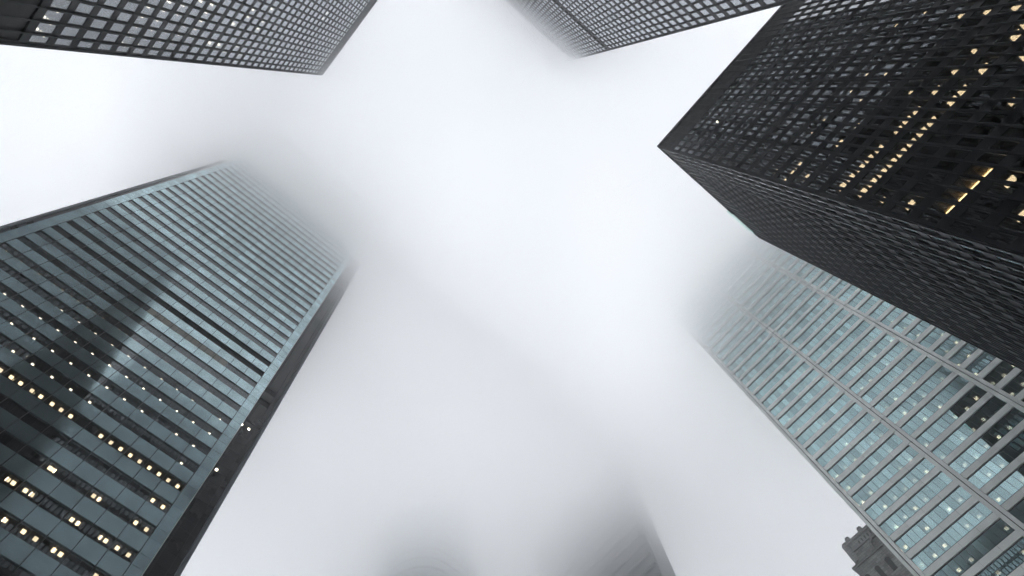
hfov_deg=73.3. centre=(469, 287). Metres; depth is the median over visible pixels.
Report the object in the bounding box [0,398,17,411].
window
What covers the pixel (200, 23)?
window
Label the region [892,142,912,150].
window
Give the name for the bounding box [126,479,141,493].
window
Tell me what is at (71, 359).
window
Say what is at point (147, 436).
window
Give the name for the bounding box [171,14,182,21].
window
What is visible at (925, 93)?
window
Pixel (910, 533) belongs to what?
window
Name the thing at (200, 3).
window
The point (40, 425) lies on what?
window
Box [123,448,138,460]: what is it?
window
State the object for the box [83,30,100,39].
window
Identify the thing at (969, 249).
window
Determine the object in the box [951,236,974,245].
window
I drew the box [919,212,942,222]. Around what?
window
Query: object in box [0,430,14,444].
window
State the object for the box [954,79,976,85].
window
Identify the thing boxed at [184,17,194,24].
window
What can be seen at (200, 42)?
window
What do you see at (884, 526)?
window
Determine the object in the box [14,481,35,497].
window
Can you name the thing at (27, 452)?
window
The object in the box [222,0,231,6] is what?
window
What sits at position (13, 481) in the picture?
window
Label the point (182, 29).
window
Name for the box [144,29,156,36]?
window
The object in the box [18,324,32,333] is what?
window
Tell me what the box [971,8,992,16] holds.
window
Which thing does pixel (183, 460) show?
window
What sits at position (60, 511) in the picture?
window
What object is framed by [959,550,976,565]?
window
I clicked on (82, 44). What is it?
window
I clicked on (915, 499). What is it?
window
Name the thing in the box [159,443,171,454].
window
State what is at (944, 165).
window
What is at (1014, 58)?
window
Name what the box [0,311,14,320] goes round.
window
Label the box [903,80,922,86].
window
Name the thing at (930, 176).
window
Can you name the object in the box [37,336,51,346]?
window
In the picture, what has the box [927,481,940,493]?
window
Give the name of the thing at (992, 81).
window
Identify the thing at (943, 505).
window
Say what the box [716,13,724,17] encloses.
window
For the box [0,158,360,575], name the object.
office tower
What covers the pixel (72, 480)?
window
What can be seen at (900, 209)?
window
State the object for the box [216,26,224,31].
window
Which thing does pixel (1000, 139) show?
window frame
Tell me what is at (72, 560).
window
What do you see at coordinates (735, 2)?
window
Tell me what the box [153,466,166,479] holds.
window
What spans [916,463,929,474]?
window
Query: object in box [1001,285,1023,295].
window
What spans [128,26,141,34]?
window
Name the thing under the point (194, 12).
window
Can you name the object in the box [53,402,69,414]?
window
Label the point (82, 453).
window
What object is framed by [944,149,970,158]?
window
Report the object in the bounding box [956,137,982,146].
window
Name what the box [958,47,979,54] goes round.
window
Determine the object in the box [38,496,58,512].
window
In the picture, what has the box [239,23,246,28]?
window
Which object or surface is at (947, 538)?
window
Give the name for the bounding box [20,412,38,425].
window
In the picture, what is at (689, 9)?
window
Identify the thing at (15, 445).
window
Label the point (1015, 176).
window
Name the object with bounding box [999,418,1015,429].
window
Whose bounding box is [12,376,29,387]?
window
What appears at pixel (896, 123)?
window
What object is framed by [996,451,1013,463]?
window
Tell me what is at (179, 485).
window
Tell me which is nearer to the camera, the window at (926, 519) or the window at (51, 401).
the window at (51, 401)
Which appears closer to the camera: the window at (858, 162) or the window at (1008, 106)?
the window at (1008, 106)
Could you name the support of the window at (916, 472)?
in the office tower at (901, 431)
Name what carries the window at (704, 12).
in the office tower at (573, 29)
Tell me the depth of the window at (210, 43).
95.33 m
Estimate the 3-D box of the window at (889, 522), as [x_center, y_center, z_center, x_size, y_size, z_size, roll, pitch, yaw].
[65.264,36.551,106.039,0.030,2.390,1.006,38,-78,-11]
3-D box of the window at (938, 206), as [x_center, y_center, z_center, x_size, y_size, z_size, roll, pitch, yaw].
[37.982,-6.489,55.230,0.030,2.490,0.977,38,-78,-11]
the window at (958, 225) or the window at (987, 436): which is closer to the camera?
the window at (958, 225)
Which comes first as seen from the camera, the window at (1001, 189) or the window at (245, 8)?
the window at (1001, 189)
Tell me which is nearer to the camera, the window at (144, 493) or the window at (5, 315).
the window at (144, 493)
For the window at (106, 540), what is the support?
in the office tower at (159, 338)
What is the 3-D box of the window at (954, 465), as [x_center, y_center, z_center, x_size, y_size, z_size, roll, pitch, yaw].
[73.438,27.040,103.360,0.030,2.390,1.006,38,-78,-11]
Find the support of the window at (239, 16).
in the office tower at (311, 37)
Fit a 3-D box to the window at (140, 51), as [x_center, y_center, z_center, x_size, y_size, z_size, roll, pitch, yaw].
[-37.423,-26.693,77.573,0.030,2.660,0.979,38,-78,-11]
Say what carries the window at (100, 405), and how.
in the office tower at (159, 338)
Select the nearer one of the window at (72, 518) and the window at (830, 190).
the window at (72, 518)
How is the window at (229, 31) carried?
in the office tower at (311, 37)
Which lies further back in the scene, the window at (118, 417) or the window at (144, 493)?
the window at (118, 417)
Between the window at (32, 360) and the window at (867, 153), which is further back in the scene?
the window at (32, 360)
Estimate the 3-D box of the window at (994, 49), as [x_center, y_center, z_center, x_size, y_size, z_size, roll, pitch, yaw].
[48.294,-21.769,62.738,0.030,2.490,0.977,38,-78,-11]
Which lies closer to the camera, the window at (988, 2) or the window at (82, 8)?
the window at (82, 8)
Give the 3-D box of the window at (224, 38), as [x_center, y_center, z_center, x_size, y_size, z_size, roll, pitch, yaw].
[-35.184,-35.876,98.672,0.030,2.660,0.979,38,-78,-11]
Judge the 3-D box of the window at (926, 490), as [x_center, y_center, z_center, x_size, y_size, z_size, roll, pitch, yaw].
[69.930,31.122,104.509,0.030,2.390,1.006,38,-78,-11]
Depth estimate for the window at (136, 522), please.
69.46 m
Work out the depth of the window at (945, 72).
66.94 m
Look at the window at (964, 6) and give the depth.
72.37 m
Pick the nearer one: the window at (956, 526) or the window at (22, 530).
the window at (22, 530)
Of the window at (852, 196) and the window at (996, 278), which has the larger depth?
the window at (852, 196)
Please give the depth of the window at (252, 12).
101.35 m
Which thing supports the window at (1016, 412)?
in the office tower at (901, 431)
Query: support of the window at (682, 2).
in the office tower at (573, 29)
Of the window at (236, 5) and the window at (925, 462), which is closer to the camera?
the window at (236, 5)
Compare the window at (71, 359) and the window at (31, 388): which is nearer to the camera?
the window at (31, 388)
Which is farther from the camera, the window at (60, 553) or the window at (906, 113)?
the window at (906, 113)
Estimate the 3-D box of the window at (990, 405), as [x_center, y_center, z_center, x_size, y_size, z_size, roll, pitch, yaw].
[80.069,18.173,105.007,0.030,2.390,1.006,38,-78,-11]
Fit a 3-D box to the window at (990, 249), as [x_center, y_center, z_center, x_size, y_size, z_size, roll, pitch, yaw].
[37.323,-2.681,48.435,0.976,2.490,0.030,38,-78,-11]
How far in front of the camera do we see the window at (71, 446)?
71.50 m
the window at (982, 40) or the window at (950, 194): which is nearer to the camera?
the window at (950, 194)
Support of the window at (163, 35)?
in the office tower at (311, 37)
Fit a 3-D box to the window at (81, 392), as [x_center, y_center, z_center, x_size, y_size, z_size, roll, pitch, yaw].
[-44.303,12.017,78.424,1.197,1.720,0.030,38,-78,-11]
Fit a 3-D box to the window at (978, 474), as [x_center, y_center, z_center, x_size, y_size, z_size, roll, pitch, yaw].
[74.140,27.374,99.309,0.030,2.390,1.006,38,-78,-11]
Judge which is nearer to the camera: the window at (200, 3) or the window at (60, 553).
the window at (60, 553)
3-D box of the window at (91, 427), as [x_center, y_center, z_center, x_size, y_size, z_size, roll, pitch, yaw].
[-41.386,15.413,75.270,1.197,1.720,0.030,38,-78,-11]
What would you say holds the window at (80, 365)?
in the office tower at (159, 338)
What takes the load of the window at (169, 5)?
in the office tower at (311, 37)
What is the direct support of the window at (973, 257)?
in the office tower at (875, 148)
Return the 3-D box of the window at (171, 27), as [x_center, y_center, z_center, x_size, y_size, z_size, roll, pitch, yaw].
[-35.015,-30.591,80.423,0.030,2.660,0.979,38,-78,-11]
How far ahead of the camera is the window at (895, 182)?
62.21 m
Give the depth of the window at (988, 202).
51.30 m
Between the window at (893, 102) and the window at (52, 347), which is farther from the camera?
the window at (52, 347)
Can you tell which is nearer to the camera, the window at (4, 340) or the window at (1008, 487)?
the window at (4, 340)
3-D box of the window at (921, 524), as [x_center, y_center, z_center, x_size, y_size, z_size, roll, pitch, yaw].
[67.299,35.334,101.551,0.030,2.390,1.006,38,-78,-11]
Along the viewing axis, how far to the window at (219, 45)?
99.01 m
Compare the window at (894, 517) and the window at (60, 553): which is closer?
the window at (60, 553)
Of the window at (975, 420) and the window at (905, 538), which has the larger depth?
the window at (975, 420)
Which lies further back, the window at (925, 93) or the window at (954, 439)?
the window at (954, 439)
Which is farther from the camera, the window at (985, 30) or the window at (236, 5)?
the window at (236, 5)
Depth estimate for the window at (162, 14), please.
76.52 m
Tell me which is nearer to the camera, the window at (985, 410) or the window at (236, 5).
the window at (236, 5)
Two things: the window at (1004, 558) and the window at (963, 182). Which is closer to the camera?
the window at (963, 182)
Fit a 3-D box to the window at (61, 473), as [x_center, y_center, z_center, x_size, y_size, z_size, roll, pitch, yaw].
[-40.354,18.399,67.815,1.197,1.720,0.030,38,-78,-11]
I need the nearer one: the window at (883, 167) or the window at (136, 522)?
the window at (883, 167)
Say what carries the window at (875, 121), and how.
in the office tower at (875, 148)
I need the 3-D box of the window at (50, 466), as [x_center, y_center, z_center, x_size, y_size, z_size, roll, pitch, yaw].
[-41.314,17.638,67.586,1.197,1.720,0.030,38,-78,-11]
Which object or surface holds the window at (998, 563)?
in the office tower at (901, 431)
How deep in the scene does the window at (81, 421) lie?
75.07 m
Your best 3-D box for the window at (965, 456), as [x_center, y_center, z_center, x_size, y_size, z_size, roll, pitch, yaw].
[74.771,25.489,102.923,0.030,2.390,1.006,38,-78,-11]
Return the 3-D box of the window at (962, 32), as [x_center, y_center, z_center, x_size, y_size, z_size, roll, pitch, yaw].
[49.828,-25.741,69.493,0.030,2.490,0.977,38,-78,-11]
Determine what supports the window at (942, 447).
in the office tower at (901, 431)
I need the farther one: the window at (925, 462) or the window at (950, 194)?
the window at (925, 462)
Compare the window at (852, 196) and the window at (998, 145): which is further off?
the window at (852, 196)
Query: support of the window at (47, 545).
in the office tower at (159, 338)
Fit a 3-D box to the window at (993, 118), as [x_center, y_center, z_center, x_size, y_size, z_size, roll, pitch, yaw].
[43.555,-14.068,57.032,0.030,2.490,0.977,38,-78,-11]
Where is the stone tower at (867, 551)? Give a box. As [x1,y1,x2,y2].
[842,525,912,575]
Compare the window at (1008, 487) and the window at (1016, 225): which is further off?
the window at (1008, 487)
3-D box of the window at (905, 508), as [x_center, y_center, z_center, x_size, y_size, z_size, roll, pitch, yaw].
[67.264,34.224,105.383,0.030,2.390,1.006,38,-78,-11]
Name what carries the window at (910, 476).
in the office tower at (901, 431)
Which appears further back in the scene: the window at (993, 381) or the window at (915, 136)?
the window at (993, 381)
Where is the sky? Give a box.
[0,0,865,575]
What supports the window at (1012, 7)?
in the office tower at (875, 148)
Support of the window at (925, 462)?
in the office tower at (901, 431)
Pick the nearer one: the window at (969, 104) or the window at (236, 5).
the window at (969, 104)
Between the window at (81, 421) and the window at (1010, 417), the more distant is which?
the window at (1010, 417)
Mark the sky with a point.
(505, 336)
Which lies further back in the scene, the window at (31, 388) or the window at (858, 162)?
the window at (31, 388)
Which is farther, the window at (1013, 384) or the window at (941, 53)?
the window at (1013, 384)
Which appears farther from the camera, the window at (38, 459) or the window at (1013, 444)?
the window at (1013, 444)
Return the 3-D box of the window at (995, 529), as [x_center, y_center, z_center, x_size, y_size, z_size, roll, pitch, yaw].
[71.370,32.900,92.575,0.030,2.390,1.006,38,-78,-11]
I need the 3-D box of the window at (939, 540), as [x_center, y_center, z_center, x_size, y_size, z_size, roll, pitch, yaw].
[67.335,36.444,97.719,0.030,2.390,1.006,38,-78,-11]
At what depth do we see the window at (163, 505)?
73.55 m
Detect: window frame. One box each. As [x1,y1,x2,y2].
[23,0,367,69]
[513,0,758,55]
[672,0,1023,365]
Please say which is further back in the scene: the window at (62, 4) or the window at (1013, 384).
the window at (1013, 384)
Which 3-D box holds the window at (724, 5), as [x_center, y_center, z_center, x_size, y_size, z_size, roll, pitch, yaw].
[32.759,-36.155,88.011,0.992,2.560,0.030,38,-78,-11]
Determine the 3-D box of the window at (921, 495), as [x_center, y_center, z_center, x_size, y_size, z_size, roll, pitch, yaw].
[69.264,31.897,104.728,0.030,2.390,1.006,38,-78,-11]
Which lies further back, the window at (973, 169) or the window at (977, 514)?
the window at (977, 514)
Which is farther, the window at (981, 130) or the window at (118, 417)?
the window at (118, 417)
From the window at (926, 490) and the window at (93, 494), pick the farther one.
the window at (926, 490)
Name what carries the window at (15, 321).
in the office tower at (159, 338)
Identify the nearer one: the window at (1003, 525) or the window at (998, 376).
the window at (1003, 525)
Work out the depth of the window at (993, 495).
95.64 m
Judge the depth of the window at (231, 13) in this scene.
94.30 m
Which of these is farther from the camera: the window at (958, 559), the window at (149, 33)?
the window at (958, 559)
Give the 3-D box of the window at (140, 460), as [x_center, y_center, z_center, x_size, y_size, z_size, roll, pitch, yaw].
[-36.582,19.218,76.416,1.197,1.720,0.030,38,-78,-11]
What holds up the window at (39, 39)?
in the office tower at (311, 37)
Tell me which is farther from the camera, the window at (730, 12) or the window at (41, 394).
the window at (730, 12)
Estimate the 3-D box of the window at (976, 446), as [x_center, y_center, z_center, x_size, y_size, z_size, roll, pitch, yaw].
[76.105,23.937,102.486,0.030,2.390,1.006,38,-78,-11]
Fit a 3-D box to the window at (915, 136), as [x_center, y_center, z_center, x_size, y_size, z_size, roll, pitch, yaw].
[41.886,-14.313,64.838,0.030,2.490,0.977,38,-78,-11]
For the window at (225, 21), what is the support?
in the office tower at (311, 37)
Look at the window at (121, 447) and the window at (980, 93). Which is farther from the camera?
the window at (121, 447)
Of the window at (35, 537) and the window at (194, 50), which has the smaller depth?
the window at (35, 537)
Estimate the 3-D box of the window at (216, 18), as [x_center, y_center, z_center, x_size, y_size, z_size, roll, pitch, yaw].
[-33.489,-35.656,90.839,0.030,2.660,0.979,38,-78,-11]
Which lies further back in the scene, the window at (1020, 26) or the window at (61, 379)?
the window at (61, 379)
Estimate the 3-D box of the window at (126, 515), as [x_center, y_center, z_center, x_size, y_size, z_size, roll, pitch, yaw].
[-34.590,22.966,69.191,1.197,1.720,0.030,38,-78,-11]
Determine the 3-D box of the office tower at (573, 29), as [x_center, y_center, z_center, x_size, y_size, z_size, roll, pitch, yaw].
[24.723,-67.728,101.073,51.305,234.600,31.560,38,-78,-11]
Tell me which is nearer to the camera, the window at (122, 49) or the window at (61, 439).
the window at (61, 439)
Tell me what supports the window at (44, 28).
in the office tower at (311, 37)
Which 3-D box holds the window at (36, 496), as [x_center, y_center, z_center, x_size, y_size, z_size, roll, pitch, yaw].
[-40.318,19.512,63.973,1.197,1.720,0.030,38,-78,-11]
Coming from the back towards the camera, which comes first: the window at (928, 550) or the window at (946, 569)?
the window at (928, 550)
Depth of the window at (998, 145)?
53.87 m
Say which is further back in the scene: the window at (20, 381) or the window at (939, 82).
the window at (20, 381)
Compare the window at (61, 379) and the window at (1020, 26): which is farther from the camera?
the window at (61, 379)
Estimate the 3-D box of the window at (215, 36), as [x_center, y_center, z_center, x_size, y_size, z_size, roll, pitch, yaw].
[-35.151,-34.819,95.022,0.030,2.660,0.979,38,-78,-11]
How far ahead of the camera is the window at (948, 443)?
106.74 m
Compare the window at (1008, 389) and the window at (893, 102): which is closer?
the window at (893, 102)
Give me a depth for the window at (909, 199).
58.89 m
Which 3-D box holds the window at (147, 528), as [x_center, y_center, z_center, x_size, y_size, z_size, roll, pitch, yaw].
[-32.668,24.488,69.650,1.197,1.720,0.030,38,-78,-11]
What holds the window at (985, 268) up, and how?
in the office tower at (875, 148)
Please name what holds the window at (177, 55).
in the office tower at (311, 37)
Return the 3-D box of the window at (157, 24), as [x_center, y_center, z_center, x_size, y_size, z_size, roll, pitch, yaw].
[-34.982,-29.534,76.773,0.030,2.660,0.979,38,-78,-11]
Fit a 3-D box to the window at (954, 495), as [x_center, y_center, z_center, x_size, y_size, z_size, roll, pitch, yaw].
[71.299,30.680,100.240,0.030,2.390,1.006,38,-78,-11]
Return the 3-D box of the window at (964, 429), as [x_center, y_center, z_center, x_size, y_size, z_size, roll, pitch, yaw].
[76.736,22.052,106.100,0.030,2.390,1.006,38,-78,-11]
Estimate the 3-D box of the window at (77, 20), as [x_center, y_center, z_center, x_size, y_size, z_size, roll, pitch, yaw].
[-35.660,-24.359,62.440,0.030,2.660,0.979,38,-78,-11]
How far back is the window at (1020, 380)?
104.19 m
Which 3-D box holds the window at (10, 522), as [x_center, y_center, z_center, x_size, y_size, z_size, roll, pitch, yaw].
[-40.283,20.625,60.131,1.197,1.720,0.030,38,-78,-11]
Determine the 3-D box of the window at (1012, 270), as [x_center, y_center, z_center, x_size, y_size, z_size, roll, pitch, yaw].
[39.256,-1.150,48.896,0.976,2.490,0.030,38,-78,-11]
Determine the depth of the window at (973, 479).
99.50 m
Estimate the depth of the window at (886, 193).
62.51 m
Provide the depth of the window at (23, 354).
77.08 m
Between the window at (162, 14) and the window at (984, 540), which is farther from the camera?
the window at (984, 540)
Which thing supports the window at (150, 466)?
in the office tower at (159, 338)
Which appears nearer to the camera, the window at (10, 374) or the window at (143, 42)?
the window at (10, 374)
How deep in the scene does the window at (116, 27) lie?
69.78 m
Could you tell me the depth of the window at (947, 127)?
60.92 m
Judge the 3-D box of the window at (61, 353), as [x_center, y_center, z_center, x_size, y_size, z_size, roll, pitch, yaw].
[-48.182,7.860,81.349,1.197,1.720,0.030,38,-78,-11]
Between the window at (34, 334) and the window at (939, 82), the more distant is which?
the window at (34, 334)
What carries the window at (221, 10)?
in the office tower at (311, 37)
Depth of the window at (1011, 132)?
53.88 m
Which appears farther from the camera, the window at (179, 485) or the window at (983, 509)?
the window at (983, 509)
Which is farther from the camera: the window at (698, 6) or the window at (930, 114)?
the window at (698, 6)
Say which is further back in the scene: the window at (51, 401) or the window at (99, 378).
the window at (99, 378)
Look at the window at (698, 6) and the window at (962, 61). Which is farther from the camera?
the window at (698, 6)
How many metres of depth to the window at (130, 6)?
69.27 m
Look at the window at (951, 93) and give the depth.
63.81 m
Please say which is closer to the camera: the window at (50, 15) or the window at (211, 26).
the window at (50, 15)
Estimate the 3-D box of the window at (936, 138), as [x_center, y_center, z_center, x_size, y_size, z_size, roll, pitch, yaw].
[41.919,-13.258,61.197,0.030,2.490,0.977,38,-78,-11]
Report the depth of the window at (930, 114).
64.30 m
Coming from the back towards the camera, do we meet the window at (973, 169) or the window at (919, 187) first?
the window at (919, 187)
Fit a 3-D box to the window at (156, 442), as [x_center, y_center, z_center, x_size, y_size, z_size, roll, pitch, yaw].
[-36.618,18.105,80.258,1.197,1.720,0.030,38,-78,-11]
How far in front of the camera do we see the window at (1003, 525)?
92.34 m
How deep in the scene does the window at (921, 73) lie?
70.58 m
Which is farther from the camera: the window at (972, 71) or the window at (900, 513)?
the window at (900, 513)
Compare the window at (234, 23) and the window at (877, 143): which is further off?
the window at (234, 23)
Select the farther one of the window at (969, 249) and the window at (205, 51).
the window at (205, 51)
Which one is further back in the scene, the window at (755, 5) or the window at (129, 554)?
the window at (755, 5)
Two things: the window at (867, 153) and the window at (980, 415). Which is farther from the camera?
the window at (980, 415)
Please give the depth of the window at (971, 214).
51.59 m
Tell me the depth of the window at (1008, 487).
95.24 m
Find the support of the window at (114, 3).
in the office tower at (311, 37)
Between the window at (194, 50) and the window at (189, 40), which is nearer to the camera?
the window at (189, 40)
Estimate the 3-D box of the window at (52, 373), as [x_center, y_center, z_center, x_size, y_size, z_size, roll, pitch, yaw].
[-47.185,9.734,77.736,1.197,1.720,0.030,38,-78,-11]
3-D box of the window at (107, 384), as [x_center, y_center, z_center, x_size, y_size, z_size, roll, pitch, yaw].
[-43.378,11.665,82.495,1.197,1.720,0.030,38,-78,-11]
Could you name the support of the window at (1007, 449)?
in the office tower at (901, 431)
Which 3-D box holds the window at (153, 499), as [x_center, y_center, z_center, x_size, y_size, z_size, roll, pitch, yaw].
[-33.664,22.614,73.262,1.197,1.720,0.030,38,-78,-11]
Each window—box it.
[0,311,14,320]
[0,335,11,345]
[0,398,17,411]
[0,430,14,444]
[0,514,20,531]
[0,559,17,575]
[1,369,19,380]
[2,474,23,489]
[5,342,21,352]
[6,438,25,451]
[7,317,24,327]
[9,405,27,417]
[11,522,32,539]
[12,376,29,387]
[14,349,31,359]
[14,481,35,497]
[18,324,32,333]
[18,445,36,459]
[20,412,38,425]
[23,382,40,394]
[23,529,45,547]
[25,355,41,365]
[26,489,47,504]
[27,330,42,339]
[29,35,48,42]
[29,452,47,466]
[31,419,49,432]
[33,389,49,400]
[35,23,56,33]
[35,361,50,372]
[36,537,57,554]
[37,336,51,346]
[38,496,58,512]
[40,459,58,473]
[42,426,59,439]
[43,10,63,21]
[43,396,60,407]
[45,368,60,378]
[46,343,61,352]
[49,545,70,562]
[50,0,71,9]
[50,504,69,519]
[52,466,69,480]
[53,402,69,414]
[53,433,69,445]
[55,39,72,45]
[55,349,70,358]
[55,375,69,385]
[60,27,79,36]
[61,552,81,570]
[62,511,81,526]
[63,473,80,487]
[64,381,79,391]
[64,409,79,420]
[64,439,80,452]
[65,355,79,365]
[68,15,86,25]
[74,361,88,370]
[74,387,88,398]
[74,415,89,427]
[74,446,90,459]
[74,480,91,494]
[74,518,93,534]
[74,559,94,575]
[75,3,93,13]
[77,41,93,47]
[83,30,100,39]
[83,367,97,377]
[84,393,98,404]
[84,422,99,434]
[84,453,101,466]
[85,487,102,502]
[86,525,104,541]
[90,19,106,28]
[92,373,106,383]
[93,400,107,410]
[94,428,109,440]
[95,460,111,473]
[96,494,113,508]
[97,8,113,17]
[97,532,115,548]
[98,44,112,49]
[101,379,115,389]
[103,33,118,41]
[103,406,117,417]
[104,0,120,7]
[104,435,119,446]
[105,466,121,479]
[107,501,123,515]
[108,539,126,555]
[110,23,125,31]
[112,412,126,423]
[114,441,128,453]
[116,12,131,21]
[116,46,129,51]
[116,473,131,486]
[118,508,134,522]
[120,546,137,562]
[121,36,135,44]
[121,418,135,429]
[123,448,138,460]
[124,2,138,11]
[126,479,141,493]
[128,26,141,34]
[128,514,144,529]
[131,424,144,435]
[133,48,144,53]
[133,454,148,466]
[134,16,147,24]
[136,486,151,500]
[138,39,150,46]
[139,521,155,536]
[140,431,153,442]
[141,6,154,15]
[143,460,157,472]
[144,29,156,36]
[146,492,161,506]
[147,50,158,55]
[149,437,162,448]
[150,20,162,27]
[153,41,164,47]
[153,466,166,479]
[156,10,168,18]
[157,499,171,512]
[159,32,170,39]
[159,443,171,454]
[162,52,171,56]
[162,473,176,485]
[163,1,175,9]
[165,23,176,30]
[166,43,177,49]
[168,449,180,459]
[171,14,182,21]
[172,35,182,41]
[172,479,185,491]
[174,53,183,57]
[177,5,188,12]
[177,455,189,465]
[178,26,188,32]
[178,45,188,51]
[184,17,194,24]
[184,37,194,43]
[186,460,198,471]
[189,8,199,16]
[190,29,199,35]
[190,47,199,52]
[195,0,205,7]
[195,20,205,27]
[195,39,204,45]
[200,31,210,37]
[200,49,209,54]
[201,12,210,19]
[206,23,215,29]
[206,41,214,46]
[207,3,216,10]
[210,50,218,55]
[211,15,220,21]
[211,33,219,39]
[215,43,223,48]
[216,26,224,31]
[217,7,225,13]
[220,36,228,41]
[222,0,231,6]
[222,18,229,24]
[225,44,232,49]
[226,10,235,16]
[226,28,233,33]
[229,37,236,42]
[230,21,238,26]
[232,2,240,9]
[234,30,241,35]
[236,13,243,19]
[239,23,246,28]
[241,6,248,12]
[249,9,256,14]
[254,1,261,7]
[679,0,686,5]
[685,6,693,11]
[694,3,702,8]
[700,10,708,15]
[702,0,711,5]
[709,6,718,12]
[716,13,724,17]
[720,3,730,8]
[727,10,735,14]
[730,0,741,5]
[737,6,747,11]
[750,2,760,8]
[763,0,774,4]
[825,187,840,194]
[833,178,850,186]
[842,168,859,177]
[845,192,861,200]
[851,159,868,167]
[853,183,871,192]
[858,128,875,134]
[860,149,878,157]
[862,173,882,182]
[866,198,885,207]
[867,118,885,125]
[870,139,888,147]
[872,162,892,171]
[875,188,896,198]
[875,565,886,575]
[877,109,894,115]
[879,130,898,137]
[880,522,893,535]
[882,152,902,161]
[884,557,897,570]
[885,99,903,105]
[885,177,907,187]
[885,518,898,530]
[888,120,907,127]
[890,514,903,526]
[891,205,912,214]
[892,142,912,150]
[895,90,913,95]
[895,509,908,521]
[895,539,909,552]
[896,167,918,176]
[898,110,918,116]
[899,194,923,205]
[900,504,914,516]
[901,534,914,547]
[902,132,923,140]
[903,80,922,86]
[905,472,918,483]
[906,156,929,165]
[906,500,919,512]
[906,529,920,542]
[907,100,928,106]
[910,468,924,479]
[911,183,935,193]
[911,495,924,508]
[912,121,934,129]
[912,525,926,538]
[912,556,927,570]
[913,70,932,76]
[916,145,940,154]
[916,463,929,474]
[916,491,930,503]
[917,90,938,96]
[917,520,931,533]
[917,551,932,565]
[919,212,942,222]
[921,459,934,470]
[921,486,935,498]
[922,111,944,118]
[922,171,946,182]
[922,515,937,528]
[923,60,942,66]
[923,546,938,560]
[927,134,951,143]
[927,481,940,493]
[928,79,948,85]
[928,201,954,213]
[928,510,942,523]
[929,542,944,556]
[932,50,951,56]
[932,100,955,107]
[932,448,946,459]
[932,477,946,489]
[933,160,958,170]
[933,506,948,519]
[935,536,950,551]
[937,69,958,75]
[937,444,951,455]
[937,472,952,484]
[938,123,962,131]
[939,501,954,514]
[940,189,967,200]
[940,532,956,546]
[942,39,962,46]
[942,565,957,575]
[943,90,965,96]
[943,439,957,450]
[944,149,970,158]
[944,496,960,509]
[946,527,961,541]
[947,58,969,65]
[947,560,964,575]
[948,434,962,445]
[949,112,974,120]
[949,461,964,473]
[950,221,977,232]
[950,491,965,504]
[951,29,971,36]
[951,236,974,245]
[951,522,967,536]
[952,177,980,188]
[953,430,967,441]
[953,555,970,570]
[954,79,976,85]
[955,2,974,10]
[955,457,970,468]
[955,486,971,499]
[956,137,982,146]
[957,517,973,531]
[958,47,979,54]
[958,425,973,435]
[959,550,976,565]
[960,101,986,108]
[960,208,990,222]
[960,245,984,255]
[960,452,975,463]
[961,19,981,26]
[963,420,978,431]
[963,512,979,526]
[964,67,988,74]
[964,165,992,176]
[965,447,981,458]
[965,545,982,560]
[967,37,989,44]
[968,125,994,134]
[968,476,984,488]
[969,415,984,426]
[969,507,985,521]
[970,255,994,265]
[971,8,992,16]
[971,442,986,454]
[971,540,988,554]
[972,90,997,97]
[972,196,1004,209]
[974,56,999,64]
[974,471,990,483]
[975,411,989,421]
[975,502,991,516]
[976,153,1006,163]
[977,437,992,449]
[977,535,995,549]
[978,26,1000,33]
[979,114,1007,122]
[979,406,994,416]
[979,466,996,478]
[980,0,999,6]
[982,266,1004,275]
[982,433,998,444]
[983,78,1008,85]
[983,375,998,385]
[984,529,1001,544]
[985,45,1010,53]
[985,401,1000,411]
[985,461,1001,473]
[986,183,1017,195]
[986,230,1016,243]
[986,564,1004,575]
[987,247,1013,257]
[988,15,1011,23]
[988,428,1004,439]
[988,491,1005,504]
[989,140,1019,150]
[989,370,1004,380]
[990,396,1006,407]
[990,524,1007,539]
[991,102,1020,110]
[991,275,1014,285]
[991,456,1007,468]
[992,558,1011,575]
[993,423,1009,434]
[994,66,1020,74]
[994,366,1009,375]
[994,486,1011,499]
[996,217,1023,232]
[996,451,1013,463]
[996,519,1013,534]
[997,33,1021,41]
[997,257,1023,267]
[998,4,1021,12]
[999,170,1023,182]
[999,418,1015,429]
[999,553,1018,569]
[1000,361,1014,370]
[1000,481,1017,494]
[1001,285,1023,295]
[1002,128,1023,137]
[1002,446,1019,458]
[1003,90,1023,97]
[1003,385,1018,396]
[1004,413,1021,424]
[1005,55,1023,62]
[1006,476,1023,489]
[1006,548,1023,564]
[1007,23,1023,30]
[1007,267,1023,275]
[1008,381,1023,391]
[1008,441,1023,453]
[1010,408,1023,419]
[1010,507,1023,522]
[1012,471,1023,483]
[1012,543,1023,557]
[1014,376,1023,385]
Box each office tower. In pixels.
[0,0,377,74]
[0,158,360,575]
[375,503,471,575]
[505,0,799,59]
[537,465,675,575]
[657,0,1023,370]
[672,232,1023,575]
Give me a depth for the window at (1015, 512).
91.99 m
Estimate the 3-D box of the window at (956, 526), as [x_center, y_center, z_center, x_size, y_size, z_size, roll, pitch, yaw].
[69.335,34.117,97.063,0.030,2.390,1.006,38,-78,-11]
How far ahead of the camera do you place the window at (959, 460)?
103.11 m
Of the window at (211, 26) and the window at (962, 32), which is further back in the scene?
the window at (211, 26)
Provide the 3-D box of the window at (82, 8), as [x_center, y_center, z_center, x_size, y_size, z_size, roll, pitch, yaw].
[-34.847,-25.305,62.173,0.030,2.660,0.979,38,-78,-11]
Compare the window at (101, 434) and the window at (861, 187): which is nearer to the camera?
the window at (861, 187)
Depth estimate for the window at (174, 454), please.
80.77 m
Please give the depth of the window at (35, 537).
60.59 m
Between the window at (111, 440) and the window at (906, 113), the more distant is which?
the window at (111, 440)
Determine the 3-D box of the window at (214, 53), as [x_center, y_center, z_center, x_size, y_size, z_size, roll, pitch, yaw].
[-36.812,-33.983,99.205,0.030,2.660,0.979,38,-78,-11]
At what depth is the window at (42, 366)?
77.57 m

